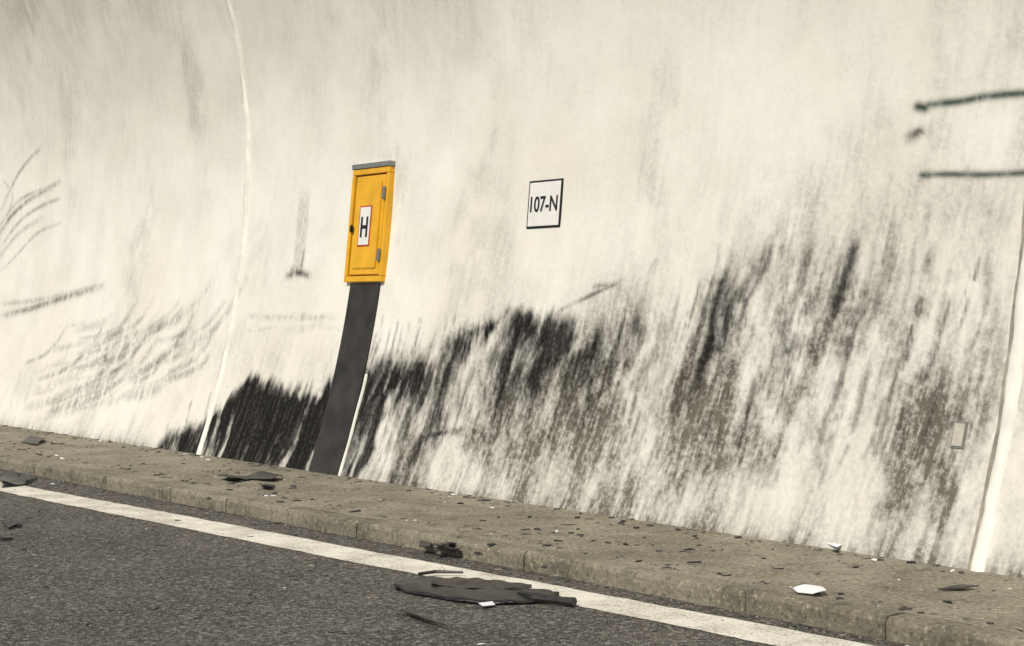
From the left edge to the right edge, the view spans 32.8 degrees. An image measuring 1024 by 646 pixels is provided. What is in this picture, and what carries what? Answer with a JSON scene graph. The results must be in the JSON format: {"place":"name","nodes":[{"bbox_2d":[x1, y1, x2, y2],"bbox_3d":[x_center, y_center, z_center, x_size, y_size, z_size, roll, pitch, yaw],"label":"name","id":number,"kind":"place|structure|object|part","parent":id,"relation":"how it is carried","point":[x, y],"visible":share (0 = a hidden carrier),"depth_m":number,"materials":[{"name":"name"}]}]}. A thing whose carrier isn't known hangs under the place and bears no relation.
{"place":"outdoors","nodes":[
{"label":"outdoors","id":0,"kind":"place"},
{"bbox_2d":[419,540,431,546],"bbox_3d":[-0.600,1.538,12.122,0.090,0.023,0.299,0,1,0],"label":"plastic strip","id":1,"kind":"object","parent":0,"point":[424,544],"visible":0.96,"depth_m":12.07,"materials":[{"name":"grey plastic"}]},
{"bbox_2d":[0,469,913,645],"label":"road","id":2,"kind":"structure","parent":0,"point":[206,578],"depth_m":10.26,"materials":[{"name":"grey asphalt"}]},
{"bbox_2d":[1,521,18,527],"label":"plastic strip","id":3,"kind":"object","parent":2,"relation":"on","point":[8,524],"visible":1,"depth_m":13.47,"materials":[{"name":"grey plastic"}]},
{"bbox_2d":[0,468,32,484],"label":"plastic strip","id":4,"kind":"object","parent":2,"relation":"on","point":[11,476],"visible":1,"depth_m":16.97,"materials":[{"name":"grey plastic"}]},
{"bbox_2d":[401,609,445,625],"bbox_3d":[-0.491,1.601,9.470,0.078,0.028,0.568,0,1,-22],"label":"plastic strip","id":5,"kind":"object","parent":2,"relation":"on","point":[418,615],"visible":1,"depth_m":9.48,"materials":[{"name":"grey plastic"}]},
{"bbox_2d":[0,481,872,645],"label":"road edge line","id":6,"kind":"object","parent":2,"relation":"on","point":[757,632],"visible":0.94,"depth_m":11.32,"materials":[{"name":"paint"}]},
{"bbox_2d":[432,541,459,551],"bbox_3d":[-0.411,1.536,11.910,0.277,0.070,0.258,0,1,0],"label":"plastic wreckage","id":7,"kind":"object","parent":2,"relation":"on","point":[443,546],"visible":0.94,"depth_m":11.88,"materials":[{"name":"black plastic"}]},
{"bbox_2d":[394,570,576,606],"bbox_3d":[-0.202,1.577,10.380,0.669,0.076,1.437,0,1,-39],"label":"bumper fragment","id":8,"kind":"object","parent":2,"relation":"on","point":[477,590],"visible":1,"depth_m":10.27,"materials":[{"name":"black plastic"}]},
{"bbox_2d":[479,601,494,605],"bbox_3d":[-0.139,1.602,9.938,0.089,0.004,0.133,0,1,-15],"label":"paper scrap","id":9,"kind":"object","parent":2,"relation":"on","point":[490,603],"visible":1,"depth_m":9.94,"materials":[{"name":"white paper"}]},
{"bbox_2d":[0,454,1023,645],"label":"kerb","id":10,"kind":"structure","parent":2,"relation":"on","point":[874,622],"depth_m":10.82,"materials":[{"name":"concrete"}]},
{"bbox_2d":[793,584,825,593],"bbox_3d":[1.647,1.476,9.657,0.166,0.017,0.256,0,1,0],"label":"paper scrap","id":11,"kind":"object","parent":10,"relation":"on","point":[808,589],"visible":1,"depth_m":9.64,"materials":[{"name":"white paper"}]},
{"bbox_2d":[0,425,1023,645],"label":"debris scatter","id":12,"kind":"object","parent":2,"relation":"on","point":[902,608],"visible":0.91,"depth_m":12.16,"materials":[{"name":"black plastic"}]},
{"bbox_2d":[0,425,1023,633],"bbox_3d":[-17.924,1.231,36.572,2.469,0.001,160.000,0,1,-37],"label":"pavement","id":13,"kind":"structure","parent":0,"point":[860,585],"depth_m":12.17,"materials":[{"name":"concrete"}]},
{"bbox_2d":[22,435,45,444],"bbox_3d":[-5.596,1.365,20.409,0.247,0.046,1.171,0,1,-6],"label":"plastic strip","id":14,"kind":"object","parent":13,"relation":"on","point":[33,439],"visible":1,"depth_m":20.30,"materials":[{"name":"grey plastic"}]},
{"bbox_2d":[217,471,282,479],"bbox_3d":[-2.401,1.410,15.986,0.592,0.046,0.629,0,1,0],"label":"plastic strip","id":15,"kind":"object","parent":13,"relation":"on","point":[262,475],"visible":1,"depth_m":15.98,"materials":[{"name":"grey plastic"}]},
{"bbox_2d":[308,160,394,475],"bbox_3d":[-1.526,-0.063,16.824,0.727,2.987,0.700,0,1,-37],"label":"hydrant cabinet","id":16,"kind":"object","parent":13,"relation":"on","point":[369,226],"visible":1,"depth_m":16.79,"materials":[{"name":"yellow metal"}]},
{"bbox_3d":[-1.405,-0.952,16.906,0.096,0.846,0.420,0,1,-37],"label":"door panel","id":17,"kind":"part","parent":16,"relation":"part of","materials":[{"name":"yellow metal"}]},
{"bbox_3d":[-1.394,-0.950,16.915,0.113,0.965,0.540,0,1,-37],"label":"door","id":18,"kind":"part","parent":16,"relation":"part of","materials":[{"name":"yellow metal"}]},
{"bbox_2d":[827,543,841,546],"bbox_3d":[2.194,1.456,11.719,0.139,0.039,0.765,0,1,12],"label":"paper scrap","id":19,"kind":"object","parent":13,"relation":"on","point":[836,545],"visible":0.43,"depth_m":11.40,"materials":[{"name":"white paper"}]},
{"bbox_2d":[938,584,978,589],"bbox_3d":[2.513,1.486,9.790,0.239,0.018,0.086,0,1,-29],"label":"plastic strip","id":20,"kind":"object","parent":13,"relation":"on","point":[961,586],"visible":1,"depth_m":9.78,"materials":[{"name":"grey plastic"}]},
{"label":"tunnel wall","id":21,"kind":"object","parent":13,"relation":"on","visible":0},
{"bbox_2d":[0,0,1023,577],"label":"lining","id":22,"kind":"object","parent":21,"relation":"attached to","point":[760,282],"visible":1,"depth_m":14.40,"materials":[{"name":"paint"}]},
{"bbox_2d":[196,0,249,454],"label":"joint bead","id":23,"kind":"object","parent":22,"relation":"attached to","point":[245,216],"visible":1,"depth_m":18.96,"materials":[{"name":"white"}]},
{"bbox_2d":[219,3,244,372],"bbox_3d":[-3.213,-1.690,18.846,0.768,6.200,0.066,0,1,-37],"label":"joint groove","id":24,"kind":"object","parent":22,"relation":"attached to","point":[244,186],"visible":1,"depth_m":19.05},
{"bbox_2d":[526,178,563,228],"bbox_3d":[0.282,-1.009,14.764,0.060,0.410,0.460,0,1,-37],"label":"tunnel marker sign","id":25,"kind":"object","parent":22,"relation":"attached to","point":[545,198],"visible":1,"depth_m":14.74,"materials":[{"name":"white metal"}]},
{"bbox_2d":[950,421,967,448],"bbox_3d":[2.801,0.703,10.908,0.066,0.168,0.105,0,1,-37],"label":"service flap","id":26,"kind":"object","parent":22,"relation":"on","point":[958,438],"visible":1,"depth_m":10.89,"materials":[{"name":"metal"}]},
{"bbox_2d":[967,204,1023,569],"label":"joint groove","id":27,"kind":"object","parent":22,"relation":"attached to","point":[993,452],"visible":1,"depth_m":10.71},
{"bbox_2d":[970,247,1023,571],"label":"joint bead","id":28,"kind":"object","parent":22,"relation":"attached to","point":[1009,412],"visible":1,"depth_m":10.62,"materials":[{"name":"white"}]}
]}

